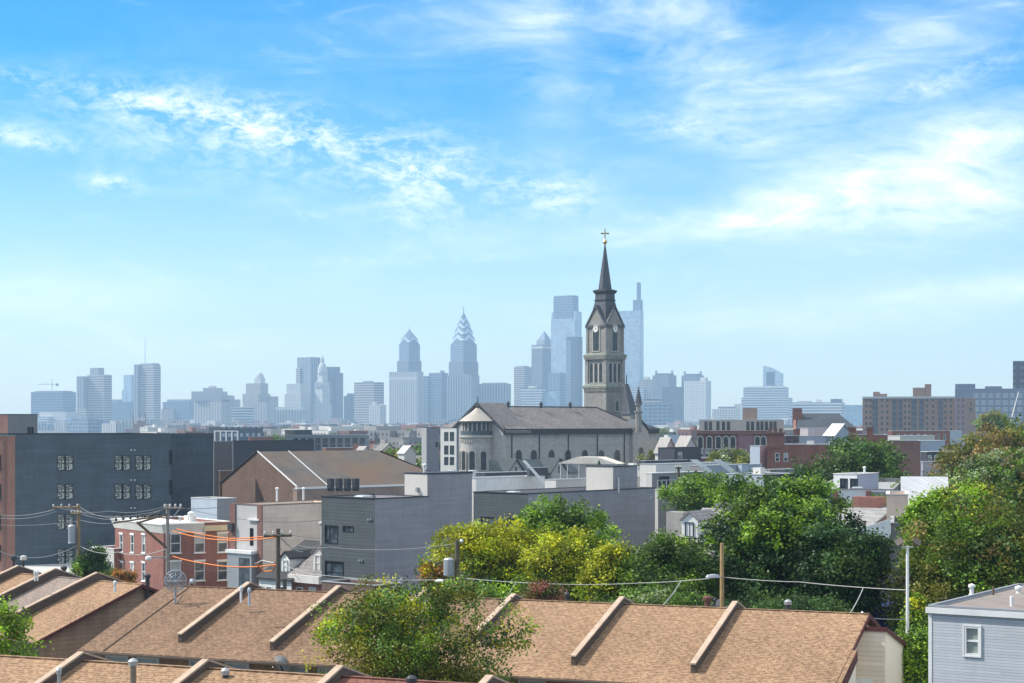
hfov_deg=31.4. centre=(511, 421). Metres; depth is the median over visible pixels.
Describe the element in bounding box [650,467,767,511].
tree
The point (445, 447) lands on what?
window
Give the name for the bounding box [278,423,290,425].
city block
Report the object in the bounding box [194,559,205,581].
window
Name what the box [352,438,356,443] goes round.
window
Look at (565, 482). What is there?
row house
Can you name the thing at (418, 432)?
row house
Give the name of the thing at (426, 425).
row house
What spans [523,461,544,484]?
skylight ramp
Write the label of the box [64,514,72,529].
window
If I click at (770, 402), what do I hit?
banded block
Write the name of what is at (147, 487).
window
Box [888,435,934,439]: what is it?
row house
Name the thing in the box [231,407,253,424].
office block
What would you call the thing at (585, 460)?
roof canopy
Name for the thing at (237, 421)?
city block
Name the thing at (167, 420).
city block
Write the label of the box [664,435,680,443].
building
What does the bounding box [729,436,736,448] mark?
window
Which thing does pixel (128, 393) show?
apartment tower
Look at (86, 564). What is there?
tree
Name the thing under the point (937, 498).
tree
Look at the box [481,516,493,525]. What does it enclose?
window
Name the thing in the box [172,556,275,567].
cable
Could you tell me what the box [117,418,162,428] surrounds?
city block
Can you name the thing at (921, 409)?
apartment slab
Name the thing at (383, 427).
row house
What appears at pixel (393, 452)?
tree
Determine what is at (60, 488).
window
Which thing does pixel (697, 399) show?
apartment tower
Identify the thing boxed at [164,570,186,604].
dish antenna
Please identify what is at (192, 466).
apartment building
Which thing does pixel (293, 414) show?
columned block
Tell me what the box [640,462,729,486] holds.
row house
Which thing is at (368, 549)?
cable
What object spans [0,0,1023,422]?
sky
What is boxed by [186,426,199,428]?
row house
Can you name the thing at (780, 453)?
brick building
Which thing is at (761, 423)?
window
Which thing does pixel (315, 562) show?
window
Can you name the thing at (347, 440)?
window
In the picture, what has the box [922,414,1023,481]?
tree
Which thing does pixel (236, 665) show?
window
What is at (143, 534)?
window
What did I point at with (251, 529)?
window
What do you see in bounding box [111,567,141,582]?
bush
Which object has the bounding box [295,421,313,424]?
city block
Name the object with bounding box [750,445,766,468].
bulkhead house
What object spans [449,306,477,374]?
needle tower
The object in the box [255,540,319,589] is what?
row house
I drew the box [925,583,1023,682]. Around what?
house
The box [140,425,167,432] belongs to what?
row house
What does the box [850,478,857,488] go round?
window
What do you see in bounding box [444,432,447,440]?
window
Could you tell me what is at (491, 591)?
bush
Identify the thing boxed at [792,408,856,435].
slate house
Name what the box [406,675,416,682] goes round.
flue
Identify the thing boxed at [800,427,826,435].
town house
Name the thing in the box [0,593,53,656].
tree
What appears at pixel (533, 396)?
office block
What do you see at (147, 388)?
ribbed tower
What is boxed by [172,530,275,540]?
cable
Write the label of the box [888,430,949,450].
row house
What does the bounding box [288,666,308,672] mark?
window
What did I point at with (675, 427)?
row house
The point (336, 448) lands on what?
row house
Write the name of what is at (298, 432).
stair tower
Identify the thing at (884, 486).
row house
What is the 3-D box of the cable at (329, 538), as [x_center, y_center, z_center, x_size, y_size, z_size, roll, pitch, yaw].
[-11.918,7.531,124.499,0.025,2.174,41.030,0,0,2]
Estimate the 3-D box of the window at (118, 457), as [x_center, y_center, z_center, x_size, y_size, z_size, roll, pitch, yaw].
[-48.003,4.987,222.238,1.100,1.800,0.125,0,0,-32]
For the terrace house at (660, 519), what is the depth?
198.32 m
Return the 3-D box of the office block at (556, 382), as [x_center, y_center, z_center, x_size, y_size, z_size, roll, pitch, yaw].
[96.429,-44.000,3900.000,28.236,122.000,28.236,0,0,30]
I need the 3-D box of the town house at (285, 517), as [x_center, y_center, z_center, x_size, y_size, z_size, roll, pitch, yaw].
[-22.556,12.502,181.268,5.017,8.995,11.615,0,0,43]
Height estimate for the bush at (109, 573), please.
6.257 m
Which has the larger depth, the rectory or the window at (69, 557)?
the rectory
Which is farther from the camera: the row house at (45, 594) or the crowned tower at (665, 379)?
the crowned tower at (665, 379)
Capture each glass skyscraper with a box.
[551,295,581,372]
[618,282,643,387]
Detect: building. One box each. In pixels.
[0,433,171,564]
[0,435,15,570]
[171,433,213,515]
[209,427,262,440]
[248,437,272,439]
[286,434,368,450]
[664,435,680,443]
[766,428,851,468]
[848,427,886,474]
[887,440,920,475]
[955,361,1023,430]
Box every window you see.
[27,427,33,432]
[57,455,65,470]
[57,484,65,499]
[57,514,65,529]
[57,549,65,563]
[64,455,72,470]
[64,484,72,499]
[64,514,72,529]
[64,549,72,562]
[105,655,128,661]
[115,455,122,469]
[115,484,122,498]
[119,532,122,552]
[121,455,129,469]
[121,484,129,498]
[129,533,133,553]
[135,455,143,469]
[135,484,143,498]
[136,657,159,663]
[141,533,145,553]
[141,561,145,581]
[142,455,150,469]
[142,484,150,498]
[169,450,171,464]
[169,480,171,494]
[169,532,181,553]
[169,560,181,581]
[189,660,198,665]
[194,532,205,553]
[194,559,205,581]
[217,531,228,552]
[217,559,226,580]
[225,662,249,669]
[250,528,252,545]
[282,560,287,571]
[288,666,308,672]
[314,555,320,569]
[315,438,319,443]
[318,668,332,673]
[323,438,327,443]
[325,525,337,543]
[325,560,343,577]
[330,438,334,443]
[338,438,342,443]
[343,526,353,531]
[345,438,349,443]
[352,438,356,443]
[360,438,364,443]
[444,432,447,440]
[444,445,447,453]
[444,457,447,464]
[450,432,453,440]
[450,445,453,453]
[450,457,453,464]
[459,450,460,470]
[461,450,466,470]
[468,450,475,469]
[479,450,487,470]
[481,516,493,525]
[515,449,522,458]
[518,679,546,682]
[530,449,537,458]
[547,449,554,457]
[564,449,571,464]
[581,449,588,464]
[598,449,604,464]
[613,449,620,464]
[638,446,643,462]
[659,476,668,486]
[685,522,693,536]
[697,436,703,448]
[704,422,707,429]
[705,436,712,448]
[714,436,721,448]
[716,422,719,429]
[722,436,729,448]
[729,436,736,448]
[746,422,749,429]
[754,436,759,444]
[756,422,759,429]
[760,422,763,429]
[760,436,766,444]
[775,453,778,461]
[784,453,787,461]
[840,478,847,488]
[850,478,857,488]
[856,678,872,682]
[963,624,980,657]
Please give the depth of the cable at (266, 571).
104.82 m
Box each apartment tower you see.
[112,399,133,420]
[122,375,133,401]
[514,366,531,405]
[630,377,655,402]
[684,377,710,422]
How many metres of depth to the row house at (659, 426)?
2510.71 m
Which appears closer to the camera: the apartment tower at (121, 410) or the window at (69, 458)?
the window at (69, 458)
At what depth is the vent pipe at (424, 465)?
151.94 m
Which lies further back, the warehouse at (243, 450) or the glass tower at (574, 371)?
the glass tower at (574, 371)
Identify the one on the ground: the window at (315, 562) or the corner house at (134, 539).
the corner house at (134, 539)
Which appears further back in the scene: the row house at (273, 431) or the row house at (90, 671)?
the row house at (273, 431)
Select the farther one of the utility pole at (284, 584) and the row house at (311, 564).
the row house at (311, 564)
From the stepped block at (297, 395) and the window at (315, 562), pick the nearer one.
the window at (315, 562)
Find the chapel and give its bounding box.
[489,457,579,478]
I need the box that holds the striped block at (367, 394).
[354,381,383,424]
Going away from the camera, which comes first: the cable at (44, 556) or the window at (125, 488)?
the cable at (44, 556)
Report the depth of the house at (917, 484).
143.13 m
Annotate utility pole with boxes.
[52,504,81,574]
[113,504,181,584]
[263,528,291,588]
[283,579,286,589]
[435,539,462,582]
[675,465,681,506]
[706,543,723,606]
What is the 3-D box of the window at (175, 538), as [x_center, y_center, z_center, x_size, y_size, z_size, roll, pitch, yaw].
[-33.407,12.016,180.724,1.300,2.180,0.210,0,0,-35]
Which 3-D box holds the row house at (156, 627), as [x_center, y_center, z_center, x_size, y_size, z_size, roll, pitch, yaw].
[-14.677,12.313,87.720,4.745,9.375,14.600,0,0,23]
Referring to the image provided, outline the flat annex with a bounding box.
[293,485,404,500]
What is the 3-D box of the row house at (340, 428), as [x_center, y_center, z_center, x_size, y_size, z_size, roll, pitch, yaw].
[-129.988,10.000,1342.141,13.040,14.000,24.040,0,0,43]
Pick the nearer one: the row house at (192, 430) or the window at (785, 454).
the window at (785, 454)
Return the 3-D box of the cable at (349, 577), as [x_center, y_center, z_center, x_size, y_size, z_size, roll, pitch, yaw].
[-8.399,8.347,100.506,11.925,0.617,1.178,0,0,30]
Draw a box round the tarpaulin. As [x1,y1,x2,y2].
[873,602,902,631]
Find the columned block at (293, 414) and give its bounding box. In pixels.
[274,407,309,424]
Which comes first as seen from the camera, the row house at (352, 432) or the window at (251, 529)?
the window at (251, 529)
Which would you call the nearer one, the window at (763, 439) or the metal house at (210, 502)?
the metal house at (210, 502)
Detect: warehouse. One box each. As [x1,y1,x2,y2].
[213,441,231,496]
[232,440,313,469]
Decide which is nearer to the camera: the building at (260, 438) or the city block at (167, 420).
the building at (260, 438)
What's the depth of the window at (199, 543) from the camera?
182.23 m
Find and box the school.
[697,431,767,461]
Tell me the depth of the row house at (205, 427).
2425.59 m
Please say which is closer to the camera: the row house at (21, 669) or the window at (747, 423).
the row house at (21, 669)
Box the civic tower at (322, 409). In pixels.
[313,354,331,422]
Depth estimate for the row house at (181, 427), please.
2561.02 m
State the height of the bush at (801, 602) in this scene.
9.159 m
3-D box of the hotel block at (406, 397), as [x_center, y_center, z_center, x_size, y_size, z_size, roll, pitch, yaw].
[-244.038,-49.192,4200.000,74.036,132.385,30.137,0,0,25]
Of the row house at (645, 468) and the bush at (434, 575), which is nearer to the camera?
the bush at (434, 575)
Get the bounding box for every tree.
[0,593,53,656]
[68,540,113,576]
[263,433,284,439]
[294,569,544,682]
[384,447,420,466]
[412,441,439,455]
[413,513,537,596]
[476,523,603,601]
[501,491,629,573]
[570,536,645,601]
[605,528,730,606]
[635,449,654,465]
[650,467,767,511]
[657,428,669,435]
[691,469,869,608]
[706,444,749,463]
[782,517,899,620]
[786,432,911,484]
[861,466,912,481]
[876,476,1023,634]
[889,491,948,576]
[890,473,948,490]
[913,477,1014,549]
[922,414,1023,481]
[944,445,1023,520]
[969,407,1014,437]
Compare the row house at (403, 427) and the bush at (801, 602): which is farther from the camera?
the row house at (403, 427)
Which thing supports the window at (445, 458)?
in the rectory
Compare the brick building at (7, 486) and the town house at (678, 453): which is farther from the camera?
the town house at (678, 453)
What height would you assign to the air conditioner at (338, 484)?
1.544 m
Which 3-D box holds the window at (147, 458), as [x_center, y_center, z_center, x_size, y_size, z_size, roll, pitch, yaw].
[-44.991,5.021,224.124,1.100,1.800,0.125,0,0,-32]
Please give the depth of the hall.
240.16 m
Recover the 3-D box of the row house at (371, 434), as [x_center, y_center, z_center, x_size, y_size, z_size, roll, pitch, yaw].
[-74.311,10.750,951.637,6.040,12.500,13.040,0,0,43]
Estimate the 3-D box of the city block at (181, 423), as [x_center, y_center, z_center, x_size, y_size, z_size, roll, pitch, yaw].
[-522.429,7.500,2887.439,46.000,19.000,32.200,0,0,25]
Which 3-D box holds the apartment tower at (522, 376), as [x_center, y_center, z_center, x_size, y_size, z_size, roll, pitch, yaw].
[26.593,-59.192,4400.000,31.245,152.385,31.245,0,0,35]
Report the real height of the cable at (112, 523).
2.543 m
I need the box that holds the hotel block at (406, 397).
[389,372,422,423]
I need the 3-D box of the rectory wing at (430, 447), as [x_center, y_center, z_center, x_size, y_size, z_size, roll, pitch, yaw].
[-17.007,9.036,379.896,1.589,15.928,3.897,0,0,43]
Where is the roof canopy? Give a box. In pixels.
[558,456,623,478]
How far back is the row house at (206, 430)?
1330.29 m
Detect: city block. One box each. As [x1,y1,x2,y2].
[37,423,53,429]
[54,419,78,422]
[54,421,69,430]
[70,418,103,432]
[102,421,128,432]
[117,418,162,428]
[163,418,177,425]
[165,421,200,425]
[201,421,235,425]
[231,418,247,425]
[251,421,275,426]
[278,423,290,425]
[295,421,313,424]
[325,418,346,424]
[340,419,356,423]
[431,419,452,423]
[447,418,459,423]
[666,421,691,425]
[687,418,709,422]
[786,418,792,424]
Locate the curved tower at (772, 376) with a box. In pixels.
[763,366,782,385]
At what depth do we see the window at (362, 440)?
519.89 m
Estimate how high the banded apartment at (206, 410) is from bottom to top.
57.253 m
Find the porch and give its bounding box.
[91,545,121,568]
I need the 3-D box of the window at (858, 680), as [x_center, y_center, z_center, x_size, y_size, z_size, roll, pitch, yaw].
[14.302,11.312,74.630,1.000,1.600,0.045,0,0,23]
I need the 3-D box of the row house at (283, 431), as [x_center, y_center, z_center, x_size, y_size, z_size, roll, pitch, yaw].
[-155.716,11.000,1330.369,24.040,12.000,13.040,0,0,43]
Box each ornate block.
[191,386,240,406]
[369,402,385,423]
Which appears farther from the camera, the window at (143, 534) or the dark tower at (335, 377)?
the dark tower at (335, 377)
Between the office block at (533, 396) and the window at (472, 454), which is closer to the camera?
the window at (472, 454)
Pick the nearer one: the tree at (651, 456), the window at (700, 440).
the window at (700, 440)
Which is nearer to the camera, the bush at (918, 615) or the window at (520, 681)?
the window at (520, 681)
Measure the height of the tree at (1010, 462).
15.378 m
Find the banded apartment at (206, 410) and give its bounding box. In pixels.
[194,400,230,422]
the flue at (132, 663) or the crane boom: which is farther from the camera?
the crane boom
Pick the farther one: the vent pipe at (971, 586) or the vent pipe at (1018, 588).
the vent pipe at (1018, 588)
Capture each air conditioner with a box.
[327,478,333,490]
[335,478,342,490]
[344,478,350,490]
[352,478,358,490]
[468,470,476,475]
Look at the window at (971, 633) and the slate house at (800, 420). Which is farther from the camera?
the slate house at (800, 420)
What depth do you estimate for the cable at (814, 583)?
84.19 m
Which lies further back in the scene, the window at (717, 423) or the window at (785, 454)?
the window at (717, 423)
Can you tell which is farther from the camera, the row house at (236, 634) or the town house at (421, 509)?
the town house at (421, 509)
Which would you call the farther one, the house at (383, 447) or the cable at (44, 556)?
the house at (383, 447)
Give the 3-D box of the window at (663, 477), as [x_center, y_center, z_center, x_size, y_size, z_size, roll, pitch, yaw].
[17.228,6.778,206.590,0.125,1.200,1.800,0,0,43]
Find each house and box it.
[0,565,41,581]
[0,568,83,602]
[0,572,124,623]
[0,580,158,658]
[0,651,115,682]
[54,659,235,682]
[76,582,265,664]
[111,515,229,589]
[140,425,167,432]
[141,428,176,432]
[157,424,175,428]
[162,585,352,670]
[175,428,204,432]
[176,424,185,428]
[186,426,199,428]
[186,429,208,432]
[190,496,235,520]
[191,665,371,682]
[200,424,219,428]
[225,500,320,587]
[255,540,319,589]
[258,589,427,673]
[264,429,281,435]
[275,424,289,428]
[282,429,298,434]
[287,521,320,590]
[299,426,318,429]
[308,427,323,430]
[312,427,337,433]
[319,426,353,430]
[321,471,472,594]
[322,447,352,450]
[336,675,509,682]
[338,431,367,433]
[342,423,361,427]
[353,444,358,449]
[356,446,369,449]
[357,593,524,681]
[364,424,400,430]
[368,431,374,440]
[373,440,414,448]
[374,443,395,451]
[375,431,395,443]
[388,433,420,444]
[396,431,416,436]
[396,445,417,464]
[400,425,424,430]
[410,423,428,426]
[417,428,439,439]
[452,596,634,682]
[472,475,544,523]
[473,465,655,554]
[476,471,526,476]
[526,467,547,478]
[544,476,639,487]
[562,601,745,682]
[628,463,639,475]
[640,459,687,463]
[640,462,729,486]
[646,471,704,488]
[653,437,674,459]
[654,425,673,427]
[655,479,682,574]
[657,432,675,440]
[658,447,700,461]
[664,425,689,430]
[666,502,738,606]
[675,436,696,446]
[677,426,698,441]
[687,608,880,682]
[689,463,761,483]
[724,467,799,504]
[738,464,748,472]
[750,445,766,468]
[765,468,800,472]
[784,430,792,435]
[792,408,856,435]
[799,436,847,443]
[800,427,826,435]
[812,478,900,518]
[822,423,848,443]
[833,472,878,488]
[833,496,885,527]
[856,626,905,682]
[886,491,908,525]
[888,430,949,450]
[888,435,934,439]
[901,476,948,504]
[920,440,944,476]
[920,451,950,546]
[920,461,939,476]
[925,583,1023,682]
[950,431,961,449]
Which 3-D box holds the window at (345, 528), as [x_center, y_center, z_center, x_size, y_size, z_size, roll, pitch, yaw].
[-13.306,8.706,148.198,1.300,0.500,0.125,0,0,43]
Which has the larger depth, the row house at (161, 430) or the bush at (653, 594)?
the row house at (161, 430)
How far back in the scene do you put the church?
424.17 m
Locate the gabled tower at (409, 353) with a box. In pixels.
[397,326,420,371]
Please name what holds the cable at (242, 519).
attached to the utility pole at (167, 507)
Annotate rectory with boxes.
[440,428,458,470]
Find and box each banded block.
[641,399,673,425]
[741,386,792,419]
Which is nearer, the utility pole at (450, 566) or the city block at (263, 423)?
the utility pole at (450, 566)
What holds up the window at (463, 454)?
in the church
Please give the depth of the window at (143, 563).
184.16 m
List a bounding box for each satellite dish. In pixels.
[189,579,195,585]
[273,655,289,671]
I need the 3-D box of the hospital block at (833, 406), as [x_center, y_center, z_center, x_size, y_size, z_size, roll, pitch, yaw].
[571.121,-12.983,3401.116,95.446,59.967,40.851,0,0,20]
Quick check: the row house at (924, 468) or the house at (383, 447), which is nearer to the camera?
the row house at (924, 468)
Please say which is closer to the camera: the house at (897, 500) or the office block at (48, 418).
the house at (897, 500)
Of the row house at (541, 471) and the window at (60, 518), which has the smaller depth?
the window at (60, 518)
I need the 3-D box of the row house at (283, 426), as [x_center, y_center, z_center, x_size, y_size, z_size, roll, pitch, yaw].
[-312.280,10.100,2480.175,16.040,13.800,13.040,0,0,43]
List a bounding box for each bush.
[100,566,122,576]
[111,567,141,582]
[412,557,454,588]
[412,573,520,597]
[518,577,569,600]
[588,576,718,606]
[724,583,858,612]
[894,624,927,682]
[896,589,932,636]
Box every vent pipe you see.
[188,511,193,521]
[275,487,278,500]
[302,487,304,499]
[422,463,426,472]
[968,583,974,594]
[1010,596,1013,605]
[1015,585,1021,592]
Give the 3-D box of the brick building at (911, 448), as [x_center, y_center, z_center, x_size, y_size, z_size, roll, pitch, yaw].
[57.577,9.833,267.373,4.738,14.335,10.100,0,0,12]
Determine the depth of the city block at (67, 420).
3799.22 m
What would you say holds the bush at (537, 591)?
on the ground
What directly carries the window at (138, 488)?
in the apartment building at (102, 473)
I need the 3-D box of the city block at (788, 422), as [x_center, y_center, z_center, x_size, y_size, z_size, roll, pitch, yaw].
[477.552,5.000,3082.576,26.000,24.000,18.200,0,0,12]
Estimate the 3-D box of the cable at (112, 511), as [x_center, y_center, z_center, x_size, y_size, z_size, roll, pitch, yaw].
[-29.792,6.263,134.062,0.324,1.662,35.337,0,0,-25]
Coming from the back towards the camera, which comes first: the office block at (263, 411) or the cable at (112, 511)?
the office block at (263, 411)
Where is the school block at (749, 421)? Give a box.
[699,408,783,431]
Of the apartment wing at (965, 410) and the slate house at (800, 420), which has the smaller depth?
the slate house at (800, 420)
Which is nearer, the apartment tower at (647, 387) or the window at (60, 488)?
the window at (60, 488)
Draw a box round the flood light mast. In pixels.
[894,537,921,682]
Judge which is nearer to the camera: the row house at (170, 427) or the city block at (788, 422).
the row house at (170, 427)
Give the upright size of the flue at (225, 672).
0.924 m
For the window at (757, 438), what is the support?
in the school
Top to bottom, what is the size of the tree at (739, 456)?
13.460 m
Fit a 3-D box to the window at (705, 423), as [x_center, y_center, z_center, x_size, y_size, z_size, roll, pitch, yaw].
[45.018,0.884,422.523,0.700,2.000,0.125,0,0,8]
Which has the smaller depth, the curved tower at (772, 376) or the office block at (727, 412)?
the office block at (727, 412)
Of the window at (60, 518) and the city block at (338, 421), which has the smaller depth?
the window at (60, 518)
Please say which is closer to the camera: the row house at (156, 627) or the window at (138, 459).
the row house at (156, 627)
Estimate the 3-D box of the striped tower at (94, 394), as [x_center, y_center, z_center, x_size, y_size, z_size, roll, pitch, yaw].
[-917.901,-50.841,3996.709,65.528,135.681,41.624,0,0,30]
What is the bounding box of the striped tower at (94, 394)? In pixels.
[76,368,111,422]
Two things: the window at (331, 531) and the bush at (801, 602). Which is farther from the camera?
the window at (331, 531)
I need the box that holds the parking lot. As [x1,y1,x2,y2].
[20,563,73,573]
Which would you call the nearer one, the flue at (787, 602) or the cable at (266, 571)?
the flue at (787, 602)
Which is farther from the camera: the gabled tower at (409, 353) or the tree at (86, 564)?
the gabled tower at (409, 353)
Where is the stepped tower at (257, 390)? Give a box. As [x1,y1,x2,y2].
[242,372,277,409]
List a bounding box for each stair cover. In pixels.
[691,460,716,477]
[714,460,737,472]
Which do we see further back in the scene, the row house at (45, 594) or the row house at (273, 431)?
the row house at (273, 431)
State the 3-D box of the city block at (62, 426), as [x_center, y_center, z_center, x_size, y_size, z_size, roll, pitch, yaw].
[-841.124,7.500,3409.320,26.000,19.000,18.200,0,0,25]
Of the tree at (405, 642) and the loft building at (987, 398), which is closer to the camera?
the tree at (405, 642)
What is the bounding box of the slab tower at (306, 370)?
[296,357,319,422]
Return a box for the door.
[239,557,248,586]
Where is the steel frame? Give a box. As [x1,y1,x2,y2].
[214,431,237,440]
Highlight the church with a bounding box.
[439,229,659,477]
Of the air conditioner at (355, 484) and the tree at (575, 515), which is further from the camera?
the air conditioner at (355, 484)
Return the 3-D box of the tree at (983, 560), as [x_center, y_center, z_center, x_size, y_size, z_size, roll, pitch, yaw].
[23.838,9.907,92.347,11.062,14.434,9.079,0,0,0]
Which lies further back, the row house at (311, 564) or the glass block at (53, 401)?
the glass block at (53, 401)
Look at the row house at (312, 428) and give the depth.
976.87 m
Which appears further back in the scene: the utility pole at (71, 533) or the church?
the church
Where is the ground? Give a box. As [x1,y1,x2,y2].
[37,423,1018,568]
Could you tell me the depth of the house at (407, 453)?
401.26 m
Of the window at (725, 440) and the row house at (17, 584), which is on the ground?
the row house at (17, 584)
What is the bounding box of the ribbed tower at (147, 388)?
[134,363,160,419]
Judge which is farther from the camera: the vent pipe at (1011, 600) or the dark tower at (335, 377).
the dark tower at (335, 377)
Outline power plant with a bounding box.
[125,413,149,432]
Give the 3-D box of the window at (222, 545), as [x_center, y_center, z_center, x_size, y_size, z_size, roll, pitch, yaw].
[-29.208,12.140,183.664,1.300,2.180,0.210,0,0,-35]
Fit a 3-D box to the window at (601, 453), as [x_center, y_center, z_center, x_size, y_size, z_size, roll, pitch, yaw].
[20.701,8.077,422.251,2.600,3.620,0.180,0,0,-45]
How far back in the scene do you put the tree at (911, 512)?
97.73 m
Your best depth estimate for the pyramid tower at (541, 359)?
4338.07 m
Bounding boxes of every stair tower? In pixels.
[0,414,37,432]
[285,430,311,439]
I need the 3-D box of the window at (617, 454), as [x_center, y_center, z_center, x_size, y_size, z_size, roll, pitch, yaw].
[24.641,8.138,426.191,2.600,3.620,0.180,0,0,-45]
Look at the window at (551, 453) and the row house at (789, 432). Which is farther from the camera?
the row house at (789, 432)
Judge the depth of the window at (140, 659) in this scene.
81.20 m
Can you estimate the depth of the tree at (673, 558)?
94.98 m
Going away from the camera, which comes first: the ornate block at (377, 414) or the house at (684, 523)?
the house at (684, 523)
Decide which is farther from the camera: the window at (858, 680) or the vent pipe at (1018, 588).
the vent pipe at (1018, 588)
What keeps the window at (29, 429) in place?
in the stair tower at (18, 423)
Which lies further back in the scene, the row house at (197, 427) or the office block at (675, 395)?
the office block at (675, 395)
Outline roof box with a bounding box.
[784,435,798,442]
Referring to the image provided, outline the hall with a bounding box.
[219,450,429,502]
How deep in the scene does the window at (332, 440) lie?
519.00 m
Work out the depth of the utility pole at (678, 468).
191.85 m
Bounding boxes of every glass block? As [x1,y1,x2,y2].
[31,391,75,416]
[843,405,861,425]
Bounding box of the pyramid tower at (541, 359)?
[531,331,550,391]
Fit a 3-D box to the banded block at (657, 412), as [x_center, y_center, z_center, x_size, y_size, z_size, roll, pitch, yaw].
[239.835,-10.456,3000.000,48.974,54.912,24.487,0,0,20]
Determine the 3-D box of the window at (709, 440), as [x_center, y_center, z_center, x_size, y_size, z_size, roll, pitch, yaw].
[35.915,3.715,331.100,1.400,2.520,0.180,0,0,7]
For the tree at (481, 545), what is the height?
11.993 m
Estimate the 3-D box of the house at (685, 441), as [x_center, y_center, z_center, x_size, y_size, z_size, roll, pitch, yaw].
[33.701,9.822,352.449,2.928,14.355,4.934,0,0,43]
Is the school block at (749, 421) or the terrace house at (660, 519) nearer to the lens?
the terrace house at (660, 519)
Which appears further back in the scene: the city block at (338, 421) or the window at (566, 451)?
the city block at (338, 421)
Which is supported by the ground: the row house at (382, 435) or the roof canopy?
the row house at (382, 435)
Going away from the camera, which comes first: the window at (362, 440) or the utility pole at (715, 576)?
the utility pole at (715, 576)
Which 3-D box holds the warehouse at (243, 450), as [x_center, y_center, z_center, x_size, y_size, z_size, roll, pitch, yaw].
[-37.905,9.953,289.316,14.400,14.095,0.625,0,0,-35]
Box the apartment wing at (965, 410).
[955,397,974,436]
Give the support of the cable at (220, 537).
attached to the utility pole at (277, 535)
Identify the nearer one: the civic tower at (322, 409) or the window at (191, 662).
the window at (191, 662)
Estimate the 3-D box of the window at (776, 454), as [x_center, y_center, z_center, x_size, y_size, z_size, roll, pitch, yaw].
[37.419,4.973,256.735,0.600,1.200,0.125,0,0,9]
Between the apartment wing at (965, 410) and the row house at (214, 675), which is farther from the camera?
the apartment wing at (965, 410)
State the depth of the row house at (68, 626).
101.63 m
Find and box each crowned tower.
[653,370,675,398]
[682,371,703,386]
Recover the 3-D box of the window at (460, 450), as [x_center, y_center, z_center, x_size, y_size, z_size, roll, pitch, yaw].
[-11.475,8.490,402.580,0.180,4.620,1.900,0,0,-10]
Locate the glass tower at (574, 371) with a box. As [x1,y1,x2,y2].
[566,337,581,406]
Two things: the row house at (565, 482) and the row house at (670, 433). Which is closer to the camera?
the row house at (565, 482)
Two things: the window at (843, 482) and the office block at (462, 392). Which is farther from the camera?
the office block at (462, 392)
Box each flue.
[56,667,61,682]
[128,658,137,682]
[144,573,150,599]
[221,667,229,677]
[239,586,242,602]
[247,587,250,605]
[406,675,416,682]
[564,592,569,600]
[703,595,711,606]
[784,599,791,609]
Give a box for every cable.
[0,545,76,557]
[2,511,55,518]
[3,521,75,525]
[4,509,53,515]
[59,507,161,512]
[67,507,163,516]
[80,546,164,554]
[81,509,162,523]
[119,556,219,571]
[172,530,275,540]
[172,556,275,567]
[177,529,262,538]
[181,507,318,521]
[256,563,275,571]
[280,538,454,549]
[280,563,442,580]
[292,530,370,538]
[459,577,709,584]
[724,577,902,589]
[874,618,905,619]
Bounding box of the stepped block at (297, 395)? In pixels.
[284,384,310,422]
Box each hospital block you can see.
[161,399,193,420]
[790,399,844,419]
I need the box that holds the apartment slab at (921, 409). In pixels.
[862,384,954,443]
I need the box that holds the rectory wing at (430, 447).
[421,427,438,471]
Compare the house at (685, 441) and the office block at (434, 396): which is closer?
the house at (685, 441)
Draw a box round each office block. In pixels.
[37,412,77,424]
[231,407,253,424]
[252,402,273,422]
[344,393,353,420]
[423,370,447,422]
[446,374,479,418]
[480,383,510,405]
[521,386,559,405]
[548,373,565,405]
[662,387,683,420]
[712,404,740,419]
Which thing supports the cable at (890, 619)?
attached to the flood light mast
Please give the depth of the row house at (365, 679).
56.21 m
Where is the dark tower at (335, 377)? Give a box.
[327,367,342,418]
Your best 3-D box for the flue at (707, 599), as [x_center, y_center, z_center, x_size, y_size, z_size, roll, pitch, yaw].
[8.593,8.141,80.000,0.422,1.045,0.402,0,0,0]
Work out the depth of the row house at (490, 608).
80.46 m
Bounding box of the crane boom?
[1010,392,1018,423]

